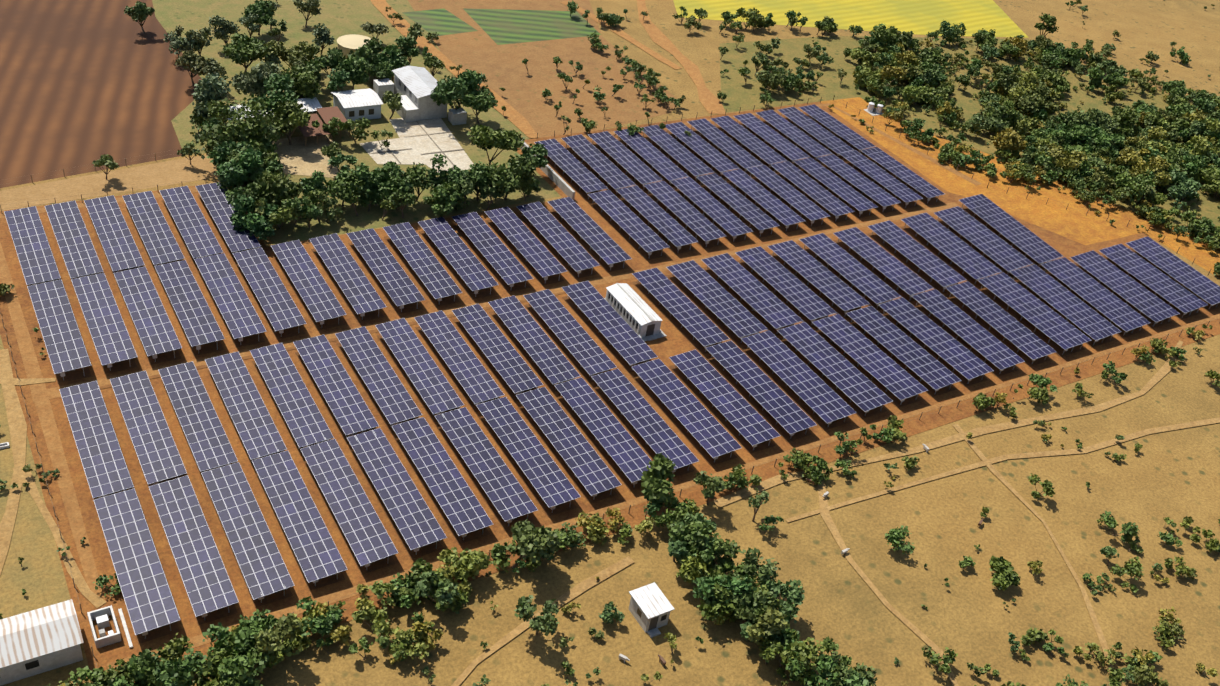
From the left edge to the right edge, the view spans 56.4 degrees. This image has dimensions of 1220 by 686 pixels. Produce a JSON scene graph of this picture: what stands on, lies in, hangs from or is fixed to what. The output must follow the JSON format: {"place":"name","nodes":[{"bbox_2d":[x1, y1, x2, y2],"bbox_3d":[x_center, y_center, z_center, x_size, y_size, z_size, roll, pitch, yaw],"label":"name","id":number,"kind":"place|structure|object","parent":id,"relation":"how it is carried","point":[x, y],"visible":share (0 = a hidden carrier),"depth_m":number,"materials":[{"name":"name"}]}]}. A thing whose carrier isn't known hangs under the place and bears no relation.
{"place":"outdoors","nodes":[
{"label":"outdoors","id":0,"kind":"place"},
{"bbox_2d":[0,349,26,574],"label":"trail path","id":1,"kind":"structure","parent":0,"point":[17,424],"depth_m":126.33,"materials":[{"name":"beige soil"}]},
{"bbox_2d":[0,377,55,384],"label":"trail path","id":2,"kind":"structure","parent":0,"point":[9,381],"depth_m":134.61,"materials":[{"name":"beige soil"}]},
{"bbox_2d":[0,335,83,647],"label":"olive grass","id":3,"kind":"structure","parent":0,"point":[38,576],"depth_m":114.24,"materials":[{"name":"beige plant"}]},
{"bbox_2d":[0,242,104,605],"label":"dirt track","id":4,"kind":"structure","parent":0,"point":[39,392],"depth_m":128.52,"materials":[{"name":"brown soil"}]},
{"bbox_2d":[12,463,105,607],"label":"trail path","id":5,"kind":"structure","parent":0,"point":[95,600],"depth_m":116.14,"materials":[{"name":"beige soil"}]},
{"bbox_2d":[0,0,201,187],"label":"plowed field","id":6,"kind":"structure","parent":0,"point":[86,83],"depth_m":197.14,"materials":[{"name":"brown soil"}]},
{"bbox_2d":[0,155,218,210],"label":"dirt strip","id":7,"kind":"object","parent":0,"point":[171,172],"depth_m":173.11,"materials":[{"name":"beige soil"}]},
{"bbox_2d":[0,187,226,217],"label":"dirt track","id":8,"kind":"structure","parent":0,"point":[118,200],"depth_m":169.02,"materials":[{"name":"brown soil"}]},
{"bbox_2d":[269,135,337,177],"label":"yard dirt","id":9,"kind":"structure","parent":0,"point":[297,157],"depth_m":187.84,"materials":[{"name":"beige soil"}]},
{"bbox_2d":[99,292,565,388],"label":"dirt path","id":10,"kind":"structure","parent":0,"point":[287,349],"depth_m":146.82,"materials":[{"name":"brown soil"}]},
{"bbox_2d":[152,0,559,244],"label":"compound ground","id":11,"kind":"structure","parent":0,"point":[338,18],"depth_m":207.81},
{"bbox_2d":[359,118,472,172],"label":"yard concrete","id":12,"kind":"object","parent":11,"relation":"on","point":[420,144],"visible":0.79,"depth_m":196.27,"materials":[{"name":"beige concrete"}]},
{"bbox_2d":[416,121,453,165],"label":"pavement joint","id":13,"kind":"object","parent":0,"point":[436,144],"depth_m":197.08,"materials":[{"name":"grey concrete"}]},
{"bbox_2d":[402,8,477,35],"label":"crop field","id":14,"kind":"structure","parent":0,"point":[441,22],"depth_m":243.55,"materials":[{"name":"green plant"}]},
{"bbox_2d":[423,149,462,153],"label":"pavement joint","id":15,"kind":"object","parent":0,"point":[443,151],"depth_m":195.86,"materials":[{"name":"grey concrete"}]},
{"bbox_2d":[371,0,536,137],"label":"dirt road","id":16,"kind":"structure","parent":0,"point":[516,118],"depth_m":226.66,"materials":[{"name":"brown soil"}]},
{"bbox_2d":[31,202,959,401],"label":"dirt road","id":17,"kind":"structure","parent":0,"point":[53,392],"depth_m":165.18,"materials":[{"name":"brown soil"}]},
{"bbox_2d":[463,8,600,44],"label":"crop field","id":18,"kind":"structure","parent":0,"point":[502,26],"depth_m":249.73,"materials":[{"name":"green plant"}]},
{"bbox_2d":[408,0,676,137],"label":"orchard soil","id":19,"kind":"structure","parent":0,"point":[480,50],"depth_m":229.87,"materials":[{"name":"brown soil"}]},
{"bbox_2d":[451,556,633,685],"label":"trail path","id":20,"kind":"structure","parent":0,"point":[580,588],"depth_m":118.90,"materials":[{"name":"beige soil"}]},
{"bbox_2d":[0,0,1219,685],"bbox_3d":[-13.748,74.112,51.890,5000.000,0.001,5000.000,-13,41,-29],"label":"ground","id":21,"kind":"structure","parent":0,"point":[1148,488],"depth_m":132.20,"materials":[{"name":"brown soil"}]},
{"bbox_2d":[0,34,882,685],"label":"buildings","id":22,"kind":"structure","parent":21,"relation":"on","point":[40,640],"depth_m":125.68,"materials":[{"name":"white metal"}]},
{"bbox_2d":[619,444,982,665],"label":"cattle","id":23,"kind":"object","parent":21,"relation":"on","point":[661,658],"visible":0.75,"depth_m":130.07,"materials":[{"name":"grey"}]},
{"bbox_2d":[821,97,1219,277],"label":"dirt strip","id":24,"kind":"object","parent":21,"relation":"on","point":[1078,225],"visible":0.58,"depth_m":213.44,"materials":[{"name":"orange soil"}]},
{"bbox_2d":[0,102,1219,682],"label":"field soil","id":25,"kind":"structure","parent":0,"point":[670,344],"depth_m":142.41,"materials":[{"name":"brown soil"}]},
{"bbox_2d":[0,95,1219,664],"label":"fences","id":26,"kind":"object","parent":25,"relation":"on","point":[680,493],"visible":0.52,"depth_m":167.52,"materials":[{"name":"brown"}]},
{"bbox_2d":[27,113,1219,643],"bbox_3d":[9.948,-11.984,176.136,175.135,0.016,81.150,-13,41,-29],"label":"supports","id":27,"kind":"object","parent":25,"relation":"on","point":[615,353],"depth_m":161.85,"materials":[{"name":"grey metal"}]},
{"bbox_2d":[32,111,1217,638],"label":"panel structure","id":28,"kind":"object","parent":27,"relation":"on","point":[362,315],"visible":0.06,"depth_m":170.34,"materials":[{"name":"silver metal"}]},
{"bbox_2d":[4,104,1219,634],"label":"solar panels","id":29,"kind":"object","parent":28,"relation":"on","point":[144,586],"visible":0.98,"depth_m":153.55,"materials":[{"name":"blue"}]},
{"bbox_2d":[107,314,1219,668],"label":"dirt road","id":30,"kind":"structure","parent":25,"relation":"on","point":[277,614],"depth_m":139.15,"materials":[{"name":"orange soil"}]},
{"bbox_2d":[560,0,680,68],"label":"dirt path","id":31,"kind":"structure","parent":0,"point":[626,36],"depth_m":250.79,"materials":[{"name":"brown soil"}]},
{"bbox_2d":[637,0,724,113],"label":"dirt road","id":32,"kind":"structure","parent":0,"point":[710,101],"depth_m":244.00,"materials":[{"name":"brown soil"}]},
{"bbox_2d":[525,103,981,185],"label":"perimeter track","id":33,"kind":"structure","parent":0,"point":[958,173],"depth_m":222.15,"materials":[{"name":"orange soil"}]},
{"bbox_2d":[673,0,1028,37],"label":"mustard field","id":34,"kind":"structure","parent":0,"point":[921,17],"depth_m":288.12,"materials":[{"name":"yellow plant"}]},
{"bbox_2d":[818,470,958,685],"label":"trail path","id":35,"kind":"structure","parent":0,"point":[825,513],"depth_m":127.74,"materials":[{"name":"beige soil"}]},
{"bbox_2d":[713,340,1182,507],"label":"trail path","id":36,"kind":"structure","parent":0,"point":[1162,372],"depth_m":152.15,"materials":[{"name":"beige soil"}]},
{"bbox_2d":[719,36,1219,237],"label":"grass","id":37,"kind":"structure","parent":0,"point":[738,91],"depth_m":249.74,"materials":[{"name":"plant"}]},
{"bbox_2d":[785,417,1219,521],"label":"trail path","id":38,"kind":"structure","parent":0,"point":[1094,447],"depth_m":149.95,"materials":[{"name":"beige soil"}]},
{"bbox_2d":[953,424,1112,673],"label":"trail path","id":39,"kind":"structure","parent":0,"point":[1001,478],"depth_m":136.67,"materials":[{"name":"beige soil"}]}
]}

